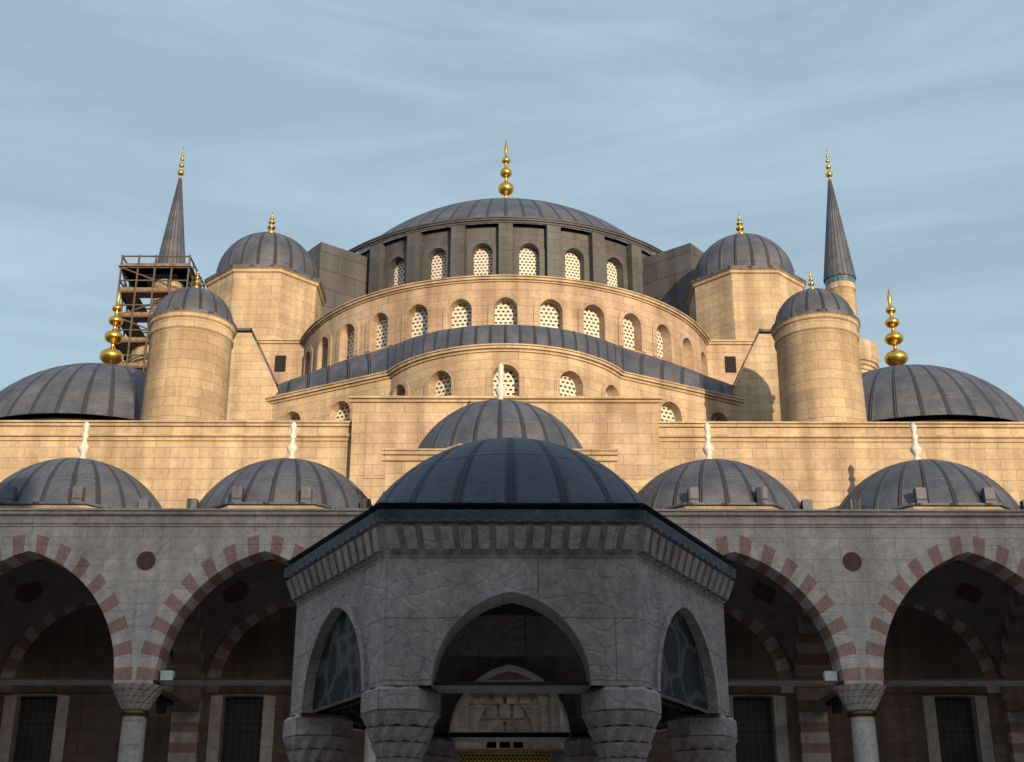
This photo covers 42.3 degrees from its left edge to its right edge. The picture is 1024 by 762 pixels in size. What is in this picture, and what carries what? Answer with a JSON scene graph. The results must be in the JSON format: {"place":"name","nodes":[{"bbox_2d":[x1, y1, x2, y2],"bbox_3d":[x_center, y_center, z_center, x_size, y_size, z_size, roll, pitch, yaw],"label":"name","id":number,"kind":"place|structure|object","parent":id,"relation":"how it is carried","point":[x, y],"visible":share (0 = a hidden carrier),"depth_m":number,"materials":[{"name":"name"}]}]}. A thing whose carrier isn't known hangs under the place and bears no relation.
{"place":"outdoors","nodes":[
{"label":"outdoors","id":0,"kind":"place"},
{"bbox_2d":[204,212,326,383],"bbox_3d":[-12.109,0.784,63.100,6.400,20.200,6.360,0,-22,0],"label":"domed turret","id":1,"kind":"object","parent":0,"point":[267,287],"depth_m":62.66,"materials":[{"name":"beige stone"}]},
{"bbox_2d":[110,659,885,761],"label":"portico columns","id":2,"kind":"structure","parent":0,"point":[135,713],"depth_m":34.08,"materials":[{"name":"grey stone"}]},
{"bbox_2d":[0,448,1023,685],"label":"arcade wall","id":3,"kind":"structure","parent":2,"relation":"on","point":[200,554],"depth_m":35.55,"materials":[{"name":"grey stone"}]},
{"bbox_2d":[136,551,861,570],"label":"roundels","id":4,"kind":"object","parent":3,"relation":"attached to","point":[146,560],"visible":0.5,"depth_m":35.40,"materials":[{"name":"stone"}]},
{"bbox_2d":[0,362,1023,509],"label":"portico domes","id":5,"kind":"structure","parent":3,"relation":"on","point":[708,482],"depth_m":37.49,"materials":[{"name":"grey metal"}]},
{"bbox_2d":[451,693,567,761],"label":"entrance portal","id":6,"kind":"object","parent":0,"point":[509,712],"visible":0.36,"depth_m":40.41,"materials":[{"name":"grey stone"}]},
{"bbox_2d":[282,685,737,761],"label":"column capitals","id":7,"kind":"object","parent":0,"point":[620,721],"depth_m":12.75,"materials":[{"name":"grey stone"}]},
{"bbox_2d":[284,437,735,741],"bbox_3d":[-0.020,2.300,15.438,5.280,3.190,5.030,0,-22,0],"label":"ablution fountain","id":8,"kind":"object","parent":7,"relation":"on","point":[563,576],"visible":0.94,"depth_m":13.54,"materials":[{"name":"grey stone"}]},
{"bbox_2d":[0,396,1023,508],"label":"facade wall","id":9,"kind":"structure","parent":0,"point":[178,463],"depth_m":43.19,"materials":[{"name":"beige stone"}]},
{"bbox_2d":[0,288,145,419],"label":"corner dome","id":10,"kind":"structure","parent":9,"relation":"attached to","point":[109,388],"depth_m":50.09,"materials":[{"name":"grey metal"}]},
{"bbox_2d":[140,271,236,419],"bbox_3d":[-11.784,1.277,47.505,3.240,11.800,3.240,0,-22,0],"label":"domed turret","id":11,"kind":"object","parent":9,"relation":"on","point":[192,333],"visible":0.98,"depth_m":47.11,"materials":[{"name":"beige stone"}]},
{"bbox_2d":[226,328,780,420],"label":"buttresses","id":12,"kind":"structure","parent":9,"relation":"on","point":[252,384],"depth_m":53.96,"materials":[{"name":"beige stone"}]},
{"bbox_2d":[266,324,744,420],"bbox_3d":[-0.269,2.647,54.223,19.417,7.200,13.820,0,-22,0],"label":"exedra tier","id":13,"kind":"object","parent":9,"relation":"on","point":[533,360],"visible":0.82,"depth_m":50.19,"materials":[{"name":"beige stone"}]},
{"bbox_2d":[301,274,709,375],"bbox_3d":[-0.285,-2.189,59.395,19.939,6.800,10.579,0,-22,0],"label":"semi-dome","id":14,"kind":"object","parent":13,"relation":"on","point":[618,316],"depth_m":55.37,"materials":[{"name":"beige stone"}]},
{"bbox_2d":[348,141,663,320],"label":"main dome","id":15,"kind":"structure","parent":14,"relation":"on","point":[505,235],"depth_m":68.36,"materials":[{"name":"grey metal"}]},
{"bbox_2d":[308,242,703,315],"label":"buttresses","id":16,"kind":"structure","parent":15,"relation":"attached to","point":[667,276],"depth_m":68.91,"materials":[{"name":"grey stone"}]},
{"bbox_2d":[862,289,1023,421],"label":"corner dome","id":17,"kind":"structure","parent":9,"relation":"attached to","point":[897,390],"depth_m":50.23,"materials":[{"name":"grey metal"}]},
{"bbox_2d":[0,670,1023,713],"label":"tie beams","id":18,"kind":"structure","parent":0,"point":[163,702],"depth_m":34.70,"materials":[{"name":"grey metal"}]},
{"bbox_2d":[0,0,1023,406],"label":"sky","id":19,"kind":"structure","parent":0,"point":[664,123],"materials":[{"name":"blue"}]},
{"bbox_2d":[684,214,806,385],"bbox_3d":[11.491,0.829,63.215,6.400,20.200,6.360,0,-22,0],"label":"domed turret","id":20,"kind":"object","parent":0,"point":[743,287],"depth_m":62.77,"materials":[{"name":"beige stone"}]},
{"bbox_2d":[771,272,866,421],"bbox_3d":[11.216,1.322,47.617,3.240,11.800,3.240,0,-22,0],"label":"domed turret","id":21,"kind":"object","parent":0,"point":[814,333],"visible":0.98,"depth_m":47.22,"materials":[{"name":"beige stone"}]},
{"label":"ground","id":22,"kind":"structure","parent":0,"visible":0},
{"bbox_2d":[130,147,185,371],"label":"minaret","id":23,"kind":"object","parent":22,"relation":"on","point":[173,241],"visible":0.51,"depth_m":108.62,"materials":[{"name":"metal"}]},
{"bbox_2d":[110,255,204,370],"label":"scaffolding","id":24,"kind":"object","parent":23,"relation":"attached to","point":[139,277],"visible":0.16,"depth_m":105.44,"materials":[{"name":"metal"}]},
{"bbox_2d":[0,692,1010,761],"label":"facade wall","id":25,"kind":"structure","parent":22,"relation":"on","point":[248,727],"depth_m":40.04,"materials":[{"name":"grey stone"}]},
{"bbox_2d":[0,559,1023,761],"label":"portico vaults","id":26,"kind":"object","parent":22,"relation":"on","point":[957,619],"visible":0.25,"depth_m":40.58,"materials":[{"name":"grey stone"}]},
{"bbox_2d":[823,148,878,372],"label":"minaret","id":27,"kind":"object","parent":22,"relation":"on","point":[839,277],"visible":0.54,"depth_m":107.92,"materials":[{"name":"metal"}]}
]}

